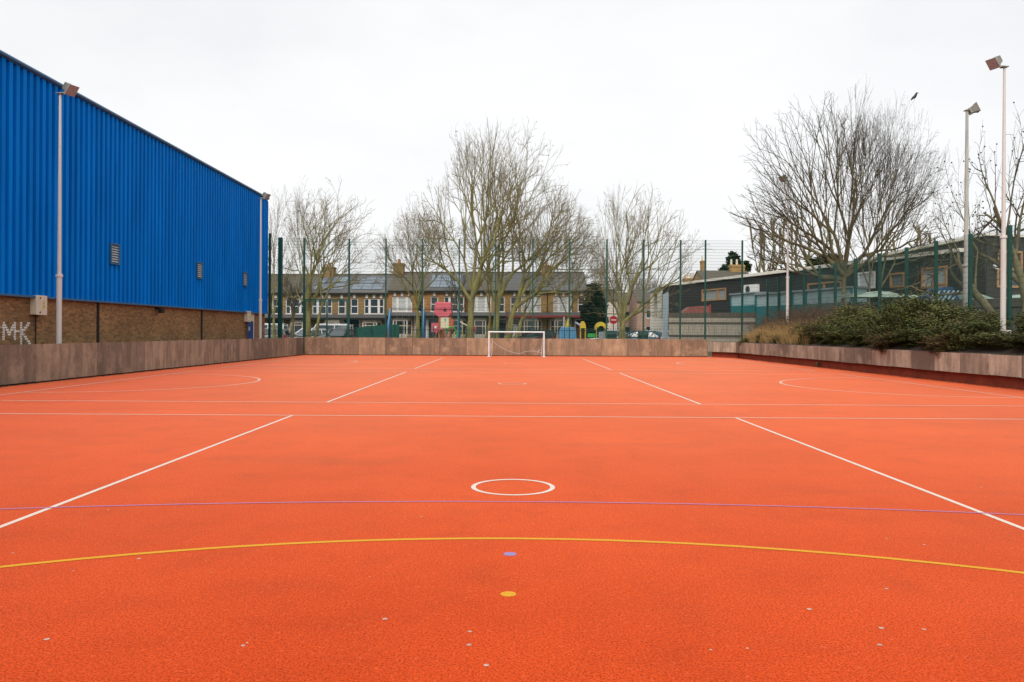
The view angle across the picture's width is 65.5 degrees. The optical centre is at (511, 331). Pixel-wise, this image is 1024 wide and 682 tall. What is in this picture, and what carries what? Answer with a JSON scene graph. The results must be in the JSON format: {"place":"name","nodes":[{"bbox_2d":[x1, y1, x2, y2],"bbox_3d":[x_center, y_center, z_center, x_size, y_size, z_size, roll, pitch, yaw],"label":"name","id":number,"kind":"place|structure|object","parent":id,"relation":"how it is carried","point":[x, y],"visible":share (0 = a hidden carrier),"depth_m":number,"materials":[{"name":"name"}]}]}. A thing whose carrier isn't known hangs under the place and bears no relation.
{"place":"outdoors","nodes":[
{"label":"outdoors","id":0,"kind":"place"},
{"bbox_2d":[0,50,269,344],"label":"sports hall","id":1,"kind":"structure","parent":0,"point":[160,239],"depth_m":31.99,"materials":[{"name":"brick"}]},
{"bbox_2d":[30,295,46,343],"bbox_3d":[-16.015,-0.144,26.932,0.240,2.151,0.630,0,0,0],"label":"electrical box","id":2,"kind":"object","parent":1,"relation":"attached to","point":[38,304],"visible":0.95,"depth_m":26.80,"materials":[{"name":"beige metal"}]},
{"bbox_2d":[247,321,253,338],"bbox_3d":[-16.123,0.461,49.087,0.070,2.200,1.081,0,0,1],"label":"door","id":3,"kind":"structure","parent":1,"relation":"in","point":[250,325],"depth_m":49.01,"materials":[{"name":"blue paint"}]},
{"bbox_2d":[268,182,301,337],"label":"bare tree","id":4,"kind":"object","parent":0,"point":[273,324],"visible":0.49,"depth_m":70.97,"materials":[{"name":"brown plant"}]},
{"bbox_2d":[5,352,734,384],"bbox_3d":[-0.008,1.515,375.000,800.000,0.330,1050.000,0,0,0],"label":"ground","id":5,"kind":"structure","parent":0,"point":[709,354],"depth_m":56.11,"materials":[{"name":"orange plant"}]},
{"bbox_2d":[55,82,79,343],"bbox_3d":[-14.984,-3.100,26.701,0.758,10.536,0.448,0,0,0],"label":"floodlight pole","id":6,"kind":"object","parent":5,"relation":"on","point":[69,89],"visible":0.72,"depth_m":26.66,"materials":[{"name":"metal"}]},
{"bbox_2d":[258,192,270,337],"bbox_3d":[-14.987,-3.127,48.051,0.752,10.590,0.443,0,0,0],"label":"floodlight pole","id":7,"kind":"object","parent":5,"relation":"on","point":[265,195],"visible":0.77,"depth_m":48.01,"materials":[{"name":"metal"}]},
{"bbox_2d":[267,274,317,333],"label":"terrace house","id":8,"kind":"structure","parent":5,"relation":"on","point":[288,318],"depth_m":80.08,"materials":[{"name":"brown brick"}]},
{"bbox_2d":[277,274,311,337],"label":"bare tree","id":9,"kind":"object","parent":5,"relation":"on","point":[292,314],"visible":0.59,"depth_m":70.93,"materials":[{"name":"brown plant"}]},
{"bbox_2d":[311,263,354,327],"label":"terrace house","id":10,"kind":"structure","parent":5,"relation":"on","point":[334,293],"depth_m":80.08,"materials":[{"name":"brown brick"}]},
{"bbox_2d":[313,324,352,330],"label":"parked van","id":11,"kind":"object","parent":5,"relation":"on","point":[334,326],"visible":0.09,"depth_m":77.67,"materials":[{"name":"white metal"}]},
{"bbox_2d":[282,175,393,336],"bbox_3d":[-14.629,-5.469,65.337,9.519,14.271,10.081,0,0,0],"label":"bare tree","id":12,"kind":"object","parent":5,"relation":"on","point":[309,287],"visible":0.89,"depth_m":64.73,"materials":[{"name":"brown plant"}]},
{"bbox_2d":[346,274,392,331],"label":"terrace house","id":13,"kind":"structure","parent":5,"relation":"on","point":[362,312],"depth_m":80.08,"materials":[{"name":"brown brick"}]},
{"bbox_2d":[364,299,383,313],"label":"window","id":14,"kind":"structure","parent":13,"relation":"in","point":[369,308],"depth_m":80.10,"materials":[{"name":"glass"}]},
{"bbox_2d":[356,324,387,337],"bbox_3d":[-10.664,0.488,60.487,2.405,2.208,0.105,0,0,0],"label":"screen fence","id":15,"kind":"object","parent":5,"relation":"on","point":[371,330],"visible":0.42,"depth_m":60.50,"materials":[{"name":"fabric"}]},
{"bbox_2d":[390,324,399,337],"bbox_3d":[-8.919,0.508,60.587,0.701,2.187,0.105,0,0,0],"label":"screen fence","id":16,"kind":"object","parent":5,"relation":"on","point":[394,330],"visible":0.44,"depth_m":60.60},
{"bbox_2d":[386,260,430,337],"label":"terrace house","id":17,"kind":"structure","parent":5,"relation":"on","point":[395,303],"depth_m":80.00,"materials":[{"name":"orange brick"}]},
{"bbox_2d":[391,318,411,337],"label":"bay window","id":18,"kind":"structure","parent":17,"relation":"in","point":[396,321],"depth_m":79.30,"materials":[{"name":"white glass"}]},
{"bbox_2d":[392,297,411,311],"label":"window","id":19,"kind":"structure","parent":17,"relation":"in","point":[397,302],"depth_m":80.14,"materials":[{"name":"glass"}]},
{"bbox_2d":[370,194,469,337],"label":"bare tree","id":20,"kind":"object","parent":5,"relation":"on","point":[412,264],"visible":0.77,"depth_m":67.39,"materials":[{"name":"brown plant"}]},
{"bbox_2d":[387,309,460,337],"bbox_3d":[-7.038,-0.036,63.000,5.890,3.541,2.542,0,0,0],"label":"swing frame","id":21,"kind":"object","parent":5,"relation":"on","point":[389,319],"visible":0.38,"depth_m":62.99,"materials":[{"name":"metal"}]},
{"bbox_2d":[425,272,466,337],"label":"terrace house","id":22,"kind":"structure","parent":5,"relation":"on","point":[439,284],"depth_m":80.06,"materials":[{"name":"orange brick"}]},
{"bbox_2d":[427,318,438,337],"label":"door","id":23,"kind":"structure","parent":22,"relation":"in","point":[429,322],"depth_m":80.10,"materials":[{"name":"white glass"}]},
{"bbox_2d":[445,318,465,337],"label":"bay window","id":24,"kind":"structure","parent":22,"relation":"in","point":[455,320],"depth_m":79.30,"materials":[{"name":"white glass"}]},
{"bbox_2d":[431,302,475,337],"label":"play tower","id":25,"kind":"structure","parent":5,"relation":"on","point":[449,320],"depth_m":64.25,"materials":[{"name":"red plastic"}]},
{"bbox_2d":[440,266,471,337],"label":"bare tree","id":26,"kind":"object","parent":5,"relation":"on","point":[455,294],"visible":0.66,"depth_m":72.15,"materials":[{"name":"brown plant"}]},
{"bbox_2d":[406,118,547,337],"bbox_3d":[-2.475,-8.025,62.499,11.184,19.483,12.479,0,0,-10],"label":"bare tree","id":27,"kind":"object","parent":5,"relation":"on","point":[477,282],"visible":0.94,"depth_m":63.63,"materials":[{"name":"brown plant"}]},
{"bbox_2d":[465,272,507,337],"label":"terrace house","id":28,"kind":"structure","parent":5,"relation":"on","point":[481,298],"depth_m":80.00,"materials":[{"name":"brick"}]},
{"bbox_2d":[474,318,488,337],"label":"bay window","id":29,"kind":"structure","parent":28,"relation":"in","point":[480,323],"depth_m":79.30,"materials":[{"name":"white glass"}]},
{"bbox_2d":[474,297,490,311],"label":"window","id":30,"kind":"structure","parent":28,"relation":"in","point":[479,301],"depth_m":80.14,"materials":[{"name":"glass"}]},
{"bbox_2d":[268,233,742,355],"bbox_3d":[-0.339,-2.471,54.415,32.428,8.239,0.790,0,0,0],"label":"fence","id":31,"kind":"object","parent":5,"relation":"on","point":[281,297],"visible":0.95,"depth_m":54.75,"materials":[{"name":"green metal"}]},
{"bbox_2d":[506,261,551,337],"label":"terrace house","id":32,"kind":"structure","parent":5,"relation":"on","point":[540,316],"depth_m":80.00,"materials":[{"name":"brick"}]},
{"bbox_2d":[521,297,540,311],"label":"window","id":33,"kind":"structure","parent":32,"relation":"in","point":[537,308],"depth_m":80.14,"materials":[{"name":"glass"}]},
{"bbox_2d":[521,318,541,333],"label":"bay window","id":34,"kind":"structure","parent":32,"relation":"in","point":[537,323],"depth_m":79.30,"materials":[{"name":"beige glass"}]},
{"bbox_2d":[401,326,657,338],"bbox_3d":[1.423,0.647,58.500,19.200,2.022,0.060,0,0,0],"label":"railing","id":35,"kind":"object","parent":5,"relation":"on","point":[546,330],"visible":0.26,"depth_m":58.49,"materials":[{"name":"metal"}]},
{"bbox_2d":[451,116,610,338],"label":"bare tree","id":36,"kind":"object","parent":5,"relation":"on","point":[537,274],"visible":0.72,"depth_m":65.81,"materials":[{"name":"brown plant"}]},
{"bbox_2d":[526,198,603,317],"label":"bare tree","id":37,"kind":"object","parent":5,"relation":"on","point":[583,246],"visible":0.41,"depth_m":68.94,"materials":[{"name":"brown plant"}]},
{"bbox_2d":[558,317,576,338],"bbox_3d":[4.453,0.245,64.000,1.574,2.858,0.800,0,0,0],"label":"climbing unit","id":38,"kind":"object","parent":5,"relation":"on","point":[566,326],"visible":0.37,"depth_m":63.60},
{"bbox_2d":[548,272,587,338],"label":"terrace house","id":39,"kind":"structure","parent":5,"relation":"on","point":[557,313],"depth_m":80.00,"materials":[{"name":"brick"}]},
{"bbox_2d":[550,318,571,338],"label":"bay window","id":40,"kind":"structure","parent":39,"relation":"in","point":[555,323],"depth_m":79.30,"materials":[{"name":"beige glass"}]},
{"bbox_2d":[553,297,571,311],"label":"window","id":41,"kind":"structure","parent":39,"relation":"in","point":[556,307],"depth_m":80.14,"materials":[{"name":"glass"}]},
{"bbox_2d":[589,250,624,306],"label":"bare tree","id":42,"kind":"object","parent":5,"relation":"on","point":[602,263],"visible":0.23,"depth_m":128.11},
{"bbox_2d":[602,289,617,329],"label":"distant house","id":43,"kind":"structure","parent":5,"relation":"on","point":[610,310],"depth_m":125.00,"materials":[{"name":"tile"}]},
{"bbox_2d":[617,292,631,332],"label":"distant house","id":44,"kind":"structure","parent":5,"relation":"on","point":[626,323],"depth_m":132.00,"materials":[{"name":"tile"}]},
{"bbox_2d":[617,259,655,291],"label":"bare tree","id":45,"kind":"object","parent":5,"relation":"on","point":[632,277],"visible":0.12,"depth_m":149.94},
{"bbox_2d":[628,289,649,330],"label":"distant house","id":46,"kind":"structure","parent":5,"relation":"on","point":[635,321],"depth_m":123.40,"materials":[{"name":"brick"}]},
{"bbox_2d":[584,182,709,338],"bbox_3d":[11.003,-5.479,66.071,10.414,14.514,11.250,0,0,0],"label":"bare tree","id":47,"kind":"object","parent":5,"relation":"on","point":[623,320],"visible":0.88,"depth_m":64.73,"materials":[{"name":"brown plant"}]},
{"bbox_2d":[630,270,664,289],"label":"bare tree","id":48,"kind":"object","parent":5,"relation":"on","point":[652,286],"visible":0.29,"depth_m":139.50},
{"bbox_2d":[662,292,668,338],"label":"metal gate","id":49,"kind":"structure","parent":5,"relation":"on","point":[664,321],"depth_m":63.17,"materials":[{"name":"metal"}]},
{"bbox_2d":[681,304,710,312],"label":"shed","id":50,"kind":"structure","parent":5,"relation":"on","point":[698,309],"depth_m":66.40,"materials":[{"name":"red paint"}]},
{"bbox_2d":[669,313,755,351],"bbox_3d":[15.955,0.088,61.683,7.479,3.099,0.190,0,0,18],"label":"timber fence","id":51,"kind":"object","parent":5,"relation":"on","point":[732,322],"visible":0.43,"depth_m":61.77,"materials":[{"name":"wood"}]},
{"bbox_2d":[692,259,748,280],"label":"distant house","id":52,"kind":"structure","parent":5,"relation":"on","point":[699,275],"depth_m":107.26,"materials":[{"name":"brick"}]},
{"bbox_2d":[718,251,752,271],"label":"conifer tree","id":53,"kind":"object","parent":5,"relation":"on","point":[733,256],"visible":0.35,"depth_m":111.34,"materials":[{"name":"green plant"}]},
{"bbox_2d":[729,292,765,334],"bbox_3d":[18.780,-0.659,63.099,1.370,4.824,3.684,0,0,-15],"label":"teal cabin","id":54,"kind":"object","parent":5,"relation":"on","point":[735,301],"visible":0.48,"depth_m":62.83,"materials":[{"name":"paint"}]},
{"bbox_2d":[745,215,784,272],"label":"pollarded tree","id":55,"kind":"object","parent":5,"relation":"on","point":[762,264],"visible":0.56,"depth_m":85.14,"materials":[{"name":"brown plant"}]},
{"bbox_2d":[776,215,799,268],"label":"pollarded tree","id":56,"kind":"object","parent":5,"relation":"on","point":[780,241],"visible":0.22,"depth_m":88.36,"materials":[{"name":"brown plant"}]},
{"bbox_2d":[754,286,866,326],"bbox_3d":[20.478,-0.551,55.410,1.370,4.627,10.831,0,0,-15],"label":"teal cabin","id":57,"kind":"object","parent":5,"relation":"on","point":[763,302],"visible":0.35,"depth_m":55.18,"materials":[{"name":"paint"}]},
{"bbox_2d":[801,223,833,263],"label":"pollarded tree","id":58,"kind":"object","parent":5,"relation":"on","point":[827,240],"visible":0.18,"depth_m":83.18,"materials":[{"name":"brown plant"}]},
{"bbox_2d":[647,233,1023,330],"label":"school building","id":59,"kind":"structure","parent":5,"relation":"on","point":[724,286],"depth_m":53.29,"materials":[{"name":"grey glass"}]},
{"bbox_2d":[701,288,725,301],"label":"window","id":60,"kind":"structure","parent":59,"relation":"in","point":[721,292],"depth_m":70.39,"materials":[{"name":"beige glass"}]},
{"bbox_2d":[807,281,841,288],"bbox_3d":[21.842,-3.047,55.630,0.170,0.808,3.655,0,0,-15],"label":"window","id":61,"kind":"structure","parent":59,"relation":"in","point":[824,285],"depth_m":55.50,"materials":[{"name":"brown glass"}]},
{"bbox_2d":[858,271,875,288],"bbox_3d":[22.979,-3.311,51.497,0.170,1.089,1.600,0,0,-15],"label":"window","id":62,"kind":"structure","parent":59,"relation":"in","point":[861,274],"depth_m":51.67,"materials":[{"name":"glass"}]},
{"bbox_2d":[890,272,903,287],"bbox_3d":[23.695,-3.165,48.892,0.170,0.905,1.207,0,0,-15],"label":"window","id":63,"kind":"structure","parent":59,"relation":"in","point":[898,274],"depth_m":48.96,"materials":[{"name":"brown glass"}]},
{"bbox_2d":[921,265,947,288],"bbox_3d":[24.470,-3.134,46.072,0.170,1.238,1.907,0,0,-15],"label":"window","id":64,"kind":"structure","parent":59,"relation":"in","point":[944,267],"depth_m":46.15,"materials":[{"name":"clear glass"}]},
{"bbox_2d":[996,250,1021,287],"bbox_3d":[27.320,-3.424,43.762,1.751,2.035,0.150,0,0,-15],"label":"window","id":65,"kind":"structure","parent":59,"relation":"in","point":[1014,285],"depth_m":43.75,"materials":[{"name":"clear glass"}]},
{"bbox_2d":[888,222,943,250],"bbox_3d":[33.228,-3.620,65.833,2.863,10.916,4.561,0,0,-36],"label":"pollarded tree","id":66,"kind":"object","parent":5,"relation":"on","point":[917,230],"visible":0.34,"depth_m":64.88,"materials":[{"name":"brown plant"}]},
{"bbox_2d":[0,355,1023,681],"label":"court surface","id":67,"kind":"object","parent":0,"point":[468,519],"visible":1,"depth_m":6.83,"materials":[{"name":"orange rubber"}]},
{"bbox_2d":[0,337,303,386],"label":"board wall","id":68,"kind":"structure","parent":67,"relation":"on","point":[29,363],"depth_m":29.38,"materials":[{"name":"wood"}]},
{"bbox_2d":[304,337,707,356],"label":"board wall","id":69,"kind":"structure","parent":67,"relation":"on","point":[516,346],"depth_m":53.81,"materials":[{"name":"wood"}]},
{"bbox_2d":[487,331,544,356],"bbox_3d":[0.290,0.820,52.382,3.790,1.664,1.083,0,0,0],"label":"goal","id":70,"kind":"object","parent":67,"relation":"on","point":[489,342],"visible":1,"depth_m":51.87,"materials":[{"name":"metal"}]},
{"bbox_2d":[710,341,1023,389],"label":"planter wall","id":71,"kind":"structure","parent":67,"relation":"on","point":[1003,370],"depth_m":30.78,"materials":[{"name":"wood"}]},
{"bbox_2d":[0,0,1023,291],"label":"sky","id":72,"kind":"structure","parent":0,"point":[268,94],"materials":[{"name":"white"}]},
{"bbox_2d":[735,335,1023,353],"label":"earth bank","id":73,"kind":"structure","parent":0,"point":[1011,350],"depth_m":26.86,"materials":[{"name":"soil"}]},
{"bbox_2d":[778,175,789,322],"bbox_3d":[16.429,-4.427,47.998,0.752,10.075,0.443,0,0,0],"label":"floodlight pole","id":74,"kind":"object","parent":73,"relation":"on","point":[787,292],"visible":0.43,"depth_m":47.95,"materials":[{"name":"metal"}]},
{"bbox_2d":[741,319,829,344],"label":"dry grass","id":75,"kind":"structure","parent":73,"relation":"on","point":[786,336],"depth_m":45.30,"materials":[{"name":"plant"}]},
{"bbox_2d":[795,320,821,343],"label":"shrub","id":76,"kind":"object","parent":73,"relation":"on","point":[809,329],"visible":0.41,"depth_m":40.91,"materials":[{"name":"green plant"}]},
{"bbox_2d":[737,297,883,343],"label":"brambles","id":77,"kind":"object","parent":73,"relation":"on","point":[812,314],"visible":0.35,"depth_m":45.45,"materials":[{"name":"plant"}]},
{"bbox_2d":[809,323,840,343],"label":"shrub","id":78,"kind":"object","parent":73,"relation":"on","point":[820,338],"visible":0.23,"depth_m":39.08,"materials":[{"name":"green plant"}]},
{"bbox_2d":[811,310,855,337],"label":"shrub","id":79,"kind":"object","parent":73,"relation":"on","point":[823,318],"visible":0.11,"depth_m":40.41,"materials":[{"name":"green plant"}]},
{"bbox_2d":[725,72,945,310],"bbox_3d":[18.093,-6.954,47.219,12.118,15.194,11.387,0,0,0],"label":"bare tree","id":80,"kind":"object","parent":73,"relation":"on","point":[827,226],"visible":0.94,"depth_m":46.08,"materials":[{"name":"brown plant"}]},
{"bbox_2d":[822,319,869,345],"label":"shrub","id":81,"kind":"object","parent":73,"relation":"on","point":[838,336],"visible":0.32,"depth_m":37.04,"materials":[{"name":"green plant"}]},
{"bbox_2d":[824,302,881,328],"bbox_3d":[16.749,-0.285,38.621,3.097,2.560,2.532,0,0,15],"label":"shrub","id":82,"kind":"object","parent":73,"relation":"on","point":[843,318],"visible":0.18,"depth_m":38.50,"materials":[{"name":"green plant"}]},
{"bbox_2d":[836,325,874,346],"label":"shrub","id":83,"kind":"object","parent":73,"relation":"on","point":[851,336],"visible":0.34,"depth_m":35.06,"materials":[{"name":"green plant"}]},
{"bbox_2d":[844,306,890,337],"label":"shrub","id":84,"kind":"object","parent":73,"relation":"on","point":[865,321],"visible":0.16,"depth_m":36.32,"materials":[{"name":"green plant"}]},
{"bbox_2d":[841,291,917,312],"bbox_3d":[20.241,-0.303,43.300,4.081,3.730,1.600,0,0,0],"label":"canopy","id":85,"kind":"object","parent":73,"relation":"on","point":[892,294],"visible":0.21,"depth_m":42.50,"materials":[{"name":"fabric"}]},
{"bbox_2d":[743,223,1023,333],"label":"fence","id":86,"kind":"object","parent":73,"relation":"on","point":[816,278],"visible":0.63,"depth_m":35.48,"materials":[{"name":"green metal"}]},
{"bbox_2d":[863,329,905,352],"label":"shrub","id":87,"kind":"object","parent":73,"relation":"on","point":[884,344],"visible":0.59,"depth_m":31.86,"materials":[{"name":"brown plant"}]},
{"bbox_2d":[858,321,916,347],"bbox_3d":[15.857,0.207,33.016,2.973,1.312,2.181,0,0,0],"label":"shrub","id":88,"kind":"object","parent":73,"relation":"on","point":[886,327],"visible":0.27,"depth_m":32.92,"materials":[{"name":"green plant"}]},
{"bbox_2d":[825,91,961,304],"bbox_3d":[21.641,-6.477,45.419,7.375,14.461,8.746,0,0,16],"label":"bare tree","id":89,"kind":"object","parent":73,"relation":"on","point":[862,221],"visible":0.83,"depth_m":45.18,"materials":[{"name":"brown plant"}]},
{"bbox_2d":[864,294,925,327],"bbox_3d":[16.733,-0.241,34.410,2.972,2.753,2.438,0,0,-31],"label":"shrub","id":90,"kind":"object","parent":73,"relation":"on","point":[884,315],"visible":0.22,"depth_m":34.18,"materials":[{"name":"green plant"}]},
{"bbox_2d":[885,325,937,348],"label":"shrub","id":91,"kind":"object","parent":73,"relation":"on","point":[903,337],"visible":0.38,"depth_m":30.80,"materials":[{"name":"green plant"}]},
{"bbox_2d":[885,286,958,334],"bbox_3d":[16.740,-0.286,32.417,2.973,3.122,2.438,0,0,-3],"label":"shrub","id":92,"kind":"object","parent":73,"relation":"on","point":[922,305],"visible":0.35,"depth_m":32.19,"materials":[{"name":"green plant"}]},
{"bbox_2d":[906,325,960,348],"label":"shrub","id":93,"kind":"object","parent":73,"relation":"on","point":[924,333],"visible":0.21,"depth_m":29.14,"materials":[{"name":"green plant"}]},
{"bbox_2d":[915,287,959,323],"bbox_3d":[21.026,-0.312,39.494,1.572,3.756,1.412,0,0,0],"label":"canopy","id":94,"kind":"object","parent":73,"relation":"on","point":[950,291],"visible":0.22,"depth_m":38.80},
{"bbox_2d":[856,102,1023,329],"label":"bare tree","id":95,"kind":"object","parent":73,"relation":"on","point":[1017,239],"visible":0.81,"depth_m":34.20,"materials":[{"name":"brown plant"}]},
{"bbox_2d":[919,329,975,357],"bbox_3d":[15.449,0.447,27.820,2.355,1.119,1.371,0,0,33],"label":"shrub","id":96,"kind":"object","parent":73,"relation":"on","point":[944,340],"visible":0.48,"depth_m":27.82,"materials":[{"name":"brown plant"}]},
{"bbox_2d":[913,301,982,336],"bbox_3d":[16.764,-0.209,30.383,3.097,2.046,2.532,0,0,-14],"label":"shrub","id":97,"kind":"object","parent":73,"relation":"on","point":[935,317],"visible":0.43,"depth_m":30.12,"materials":[{"name":"green plant"}]},
{"bbox_2d":[962,102,980,315],"bbox_3d":[18.398,-3.858,31.923,0.713,10.619,0.419,0,0,0],"label":"floodlight pole","id":98,"kind":"object","parent":73,"relation":"on","point":[973,108],"visible":0.68,"depth_m":31.87,"materials":[{"name":"metal"}]},
{"bbox_2d":[924,298,1023,332],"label":"timber fence","id":99,"kind":"object","parent":73,"relation":"on","point":[1014,303],"visible":0.06,"depth_m":37.05,"materials":[{"name":"wood"}]},
{"bbox_2d":[940,314,1013,351],"bbox_3d":[15.955,0.178,27.414,2.182,1.556,2.972,0,0,-10],"label":"shrub","id":100,"kind":"object","parent":73,"relation":"on","point":[976,326],"visible":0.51,"depth_m":27.10,"materials":[{"name":"green plant"}]},
{"bbox_2d":[960,307,1015,333],"bbox_3d":[16.889,-0.129,28.309,2.064,1.502,1.865,0,0,-30],"label":"shrub","id":101,"kind":"object","parent":73,"relation":"on","point":[993,316],"visible":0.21,"depth_m":28.08,"materials":[{"name":"green plant"}]},
{"bbox_2d":[956,330,1022,348],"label":"shrub","id":102,"kind":"object","parent":73,"relation":"on","point":[998,339],"visible":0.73,"depth_m":25.60,"materials":[{"name":"green plant"}]},
{"bbox_2d":[985,55,1010,333],"bbox_3d":[16.425,-4.345,26.911,0.758,9.971,0.448,0,0,0],"label":"floodlight pole","id":103,"kind":"object","parent":73,"relation":"on","point":[994,63],"visible":0.83,"depth_m":26.87,"materials":[{"name":"metal"}]},
{"bbox_2d":[1003,332,1023,348],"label":"shrub","id":104,"kind":"object","parent":73,"relation":"on","point":[1019,340],"visible":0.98,"depth_m":24.14,"materials":[{"name":"green plant"}]},
{"bbox_2d":[1006,310,1023,333],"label":"shrub","id":105,"kind":"object","parent":73,"relation":"on","point":[1020,328],"visible":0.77,"depth_m":25.46,"materials":[{"name":"green plant"}]},
{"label":"road","id":106,"kind":"structure","parent":0,"visible":0},
{"bbox_2d":[289,328,329,337],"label":"parked car","id":107,"kind":"object","parent":106,"relation":"on","point":[301,333],"visible":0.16,"depth_m":75.07,"materials":[{"name":"silver metal"}]},
{"bbox_2d":[328,329,355,337],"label":"parked car","id":108,"kind":"object","parent":106,"relation":"on","point":[335,332],"visible":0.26,"depth_m":74.28,"materials":[{"name":"grey metal"}]},
{"bbox_2d":[580,282,609,338],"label":"evergreen tree","id":109,"kind":"object","parent":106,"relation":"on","point":[591,320],"visible":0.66,"depth_m":76.38,"materials":[{"name":"green plant"}]},
{"bbox_2d":[804,253,843,266],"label":"evergreen tree","id":110,"kind":"object","parent":106,"relation":"on","point":[814,261],"visible":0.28,"depth_m":75.21,"materials":[{"name":"green plant"}]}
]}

